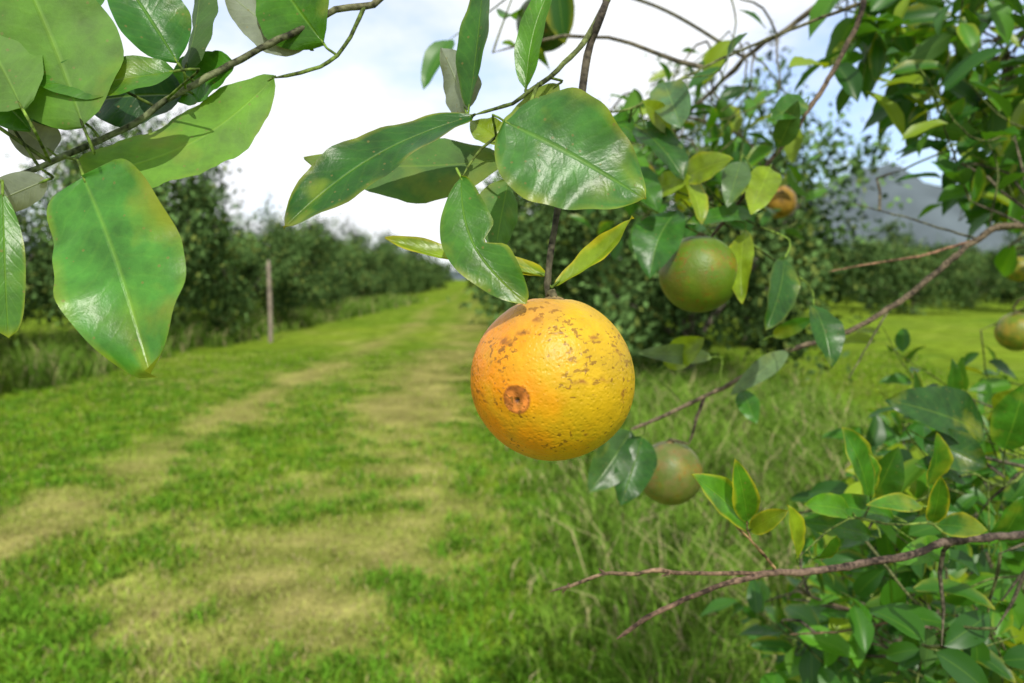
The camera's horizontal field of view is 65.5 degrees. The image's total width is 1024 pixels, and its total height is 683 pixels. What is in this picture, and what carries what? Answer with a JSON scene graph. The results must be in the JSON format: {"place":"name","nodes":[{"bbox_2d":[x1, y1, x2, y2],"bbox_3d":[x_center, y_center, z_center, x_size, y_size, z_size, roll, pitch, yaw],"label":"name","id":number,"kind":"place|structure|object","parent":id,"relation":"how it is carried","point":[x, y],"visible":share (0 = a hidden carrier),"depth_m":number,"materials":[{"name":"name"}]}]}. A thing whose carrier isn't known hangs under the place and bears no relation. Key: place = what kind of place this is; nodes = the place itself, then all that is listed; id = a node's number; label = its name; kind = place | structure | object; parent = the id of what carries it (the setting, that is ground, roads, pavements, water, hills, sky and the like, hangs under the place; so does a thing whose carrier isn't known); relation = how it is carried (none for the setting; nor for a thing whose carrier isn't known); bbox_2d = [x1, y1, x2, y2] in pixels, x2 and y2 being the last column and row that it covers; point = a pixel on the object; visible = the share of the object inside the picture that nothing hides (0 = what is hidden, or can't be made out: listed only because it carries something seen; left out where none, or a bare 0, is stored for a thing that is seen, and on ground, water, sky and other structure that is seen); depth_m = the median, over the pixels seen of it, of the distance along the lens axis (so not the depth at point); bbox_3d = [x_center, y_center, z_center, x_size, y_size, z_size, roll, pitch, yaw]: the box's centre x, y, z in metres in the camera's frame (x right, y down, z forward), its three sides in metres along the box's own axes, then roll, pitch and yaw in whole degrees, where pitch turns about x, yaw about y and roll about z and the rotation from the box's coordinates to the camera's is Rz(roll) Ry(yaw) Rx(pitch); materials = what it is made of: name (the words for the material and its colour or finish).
{"place":"outdoors","nodes":[
{"label":"outdoors","id":0,"kind":"place"},
{"bbox_2d":[0,280,1023,682],"bbox_3d":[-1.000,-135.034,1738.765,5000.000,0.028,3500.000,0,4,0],"label":"ground","id":1,"kind":"structure","parent":0,"point":[436,324],"depth_m":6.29,"materials":[{"name":"green plant"}]},
{"bbox_2d":[0,193,70,354],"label":"orange tree","id":2,"kind":"object","parent":1,"relation":"on","point":[35,271],"visible":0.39,"depth_m":14.14,"materials":[{"name":"green plant"}]},
{"bbox_2d":[5,106,261,343],"bbox_3d":[-8.414,-2.803,17.718,5.624,5.970,5.735,1,5,11],"label":"orange tree","id":3,"kind":"object","parent":1,"relation":"on","point":[195,199],"visible":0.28,"depth_m":17.38,"materials":[{"name":"green plant"}]},
{"bbox_2d":[174,193,327,321],"bbox_3d":[-7.835,-2.360,23.159,4.866,4.189,4.623,-2,5,-19],"label":"orange tree","id":4,"kind":"object","parent":1,"relation":"on","point":[248,289],"visible":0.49,"depth_m":22.76,"materials":[{"name":"green plant"}]},
{"bbox_2d":[266,260,272,341],"bbox_3d":[-5.747,-0.856,18.891,0.113,2.151,0.112,0,4,0],"label":"wooden post","id":5,"kind":"object","parent":1,"relation":"on","point":[270,317],"visible":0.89,"depth_m":18.85,"materials":[{"name":"grey wood"}]},
{"bbox_2d":[208,212,347,311],"bbox_3d":[-8.444,-2.686,28.261,5.269,4.061,5.078,-1,5,-13],"label":"orange tree","id":6,"kind":"object","parent":1,"relation":"on","point":[315,230],"visible":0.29,"depth_m":27.99,"materials":[{"name":"green plant"}]},
{"bbox_2d":[292,218,353,306],"bbox_3d":[-8.610,-3.152,33.245,4.201,4.199,3.872,-2,5,-19],"label":"orange tree","id":7,"kind":"object","parent":1,"relation":"on","point":[335,267],"visible":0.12,"depth_m":33.33,"materials":[{"name":"green plant"}]},
{"bbox_2d":[0,0,1023,682],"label":"orange tree","id":8,"kind":"object","parent":1,"relation":"on","point":[914,528],"visible":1,"depth_m":0.63,"materials":[{"name":"green plant"}]},
{"bbox_2d":[470,289,634,460],"bbox_3d":[0.018,0.015,0.360,0.074,0.077,0.074,0,4,0],"label":"ripe orange","id":9,"kind":"object","parent":8,"relation":"attached to","point":[552,377],"visible":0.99,"depth_m":0.33,"materials":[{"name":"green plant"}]},
{"bbox_2d":[516,0,743,57],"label":"unripe orange","id":10,"kind":"object","parent":8,"relation":"attached to","point":[550,45],"visible":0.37,"depth_m":1.00,"materials":[{"name":"fruit peel"},{"name":"leaf"},{"name":"bark"}]},
{"bbox_2d":[641,143,655,173],"bbox_3d":[0.227,-0.310,1.355,0.047,0.111,0.167,1,5,15],"label":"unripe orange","id":11,"kind":"object","parent":8,"relation":"attached to","point":[650,164],"visible":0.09,"depth_m":1.28,"materials":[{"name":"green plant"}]},
{"bbox_2d":[643,438,702,505],"bbox_3d":[0.164,0.135,0.830,0.068,0.070,0.067,0,4,0],"label":"unripe orange","id":12,"kind":"object","parent":8,"relation":"attached to","point":[673,481],"visible":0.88,"depth_m":0.80,"materials":[{"name":"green plant"}]},
{"bbox_2d":[659,232,736,312],"bbox_3d":[0.164,-0.061,0.700,0.069,0.071,0.069,0,4,0],"label":"unripe orange","id":13,"kind":"object","parent":8,"relation":"attached to","point":[698,273],"visible":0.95,"depth_m":0.68,"materials":[{"name":"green plant"}]},
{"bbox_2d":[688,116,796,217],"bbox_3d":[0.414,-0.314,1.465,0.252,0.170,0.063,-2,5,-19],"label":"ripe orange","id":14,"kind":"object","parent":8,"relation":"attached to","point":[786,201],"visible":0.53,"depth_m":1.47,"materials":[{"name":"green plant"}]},
{"bbox_2d":[994,297,1023,350],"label":"unripe orange","id":15,"kind":"object","parent":8,"relation":"attached to","point":[1008,332],"visible":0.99,"depth_m":1.28,"materials":[{"name":"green plant"}]},
{"bbox_2d":[1000,66,1023,217],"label":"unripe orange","id":16,"kind":"object","parent":8,"relation":"attached to","point":[1020,198],"visible":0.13,"depth_m":1.27,"materials":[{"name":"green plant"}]},
{"bbox_2d":[1006,246,1023,281],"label":"unripe orange","id":17,"kind":"object","parent":8,"relation":"attached to","point":[1017,275],"visible":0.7,"depth_m":1.48,"materials":[{"name":"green plant"}]},
{"bbox_2d":[0,292,1023,682],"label":"tall grass","id":18,"kind":"structure","parent":1,"relation":"on","point":[782,450],"depth_m":4.51,"materials":[{"name":"green plant"}]},
{"bbox_2d":[24,211,1023,318],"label":"distant orchard trees","id":19,"kind":"object","parent":1,"relation":"on","point":[970,275],"visible":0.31,"depth_m":38.96,"materials":[{"name":"green plant"}]},
{"bbox_2d":[471,200,627,311],"bbox_3d":[1.678,-2.111,20.472,5.172,4.136,5.366,3,6,36],"label":"orange tree","id":20,"kind":"object","parent":1,"relation":"on","point":[514,243],"visible":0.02,"depth_m":19.64,"materials":[{"name":"green plant"}]},
{"bbox_2d":[486,106,766,347],"bbox_3d":[1.793,-2.021,14.885,5.273,4.825,5.377,-2,5,-22],"label":"orange tree","id":21,"kind":"object","parent":1,"relation":"on","point":[579,239],"visible":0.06,"depth_m":14.26,"materials":[{"name":"green plant"}]},
{"bbox_2d":[447,21,912,384],"bbox_3d":[2.449,-1.587,10.275,4.906,4.680,5.164,-4,6,-43],"label":"orange tree","id":22,"kind":"object","parent":1,"relation":"on","point":[627,310],"visible":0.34,"depth_m":9.67,"materials":[{"name":"green plant"}]},
{"bbox_2d":[702,140,848,348],"bbox_3d":[5.369,-2.158,17.986,4.259,4.618,4.621,2,5,21],"label":"orange tree","id":23,"kind":"object","parent":1,"relation":"on","point":[744,340],"visible":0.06,"depth_m":17.30,"materials":[{"name":"green plant"}]},
{"bbox_2d":[0,0,1023,270],"label":"sky","id":24,"kind":"structure","parent":0,"point":[375,83],"materials":[{"name":"white"}]},
{"bbox_2d":[25,163,1023,279],"bbox_3d":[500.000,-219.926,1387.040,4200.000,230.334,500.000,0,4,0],"label":"mountain","id":25,"kind":"structure","parent":0,"point":[920,194],"depth_m":1367.43,"materials":[{"name":"grey stone"}]}
]}

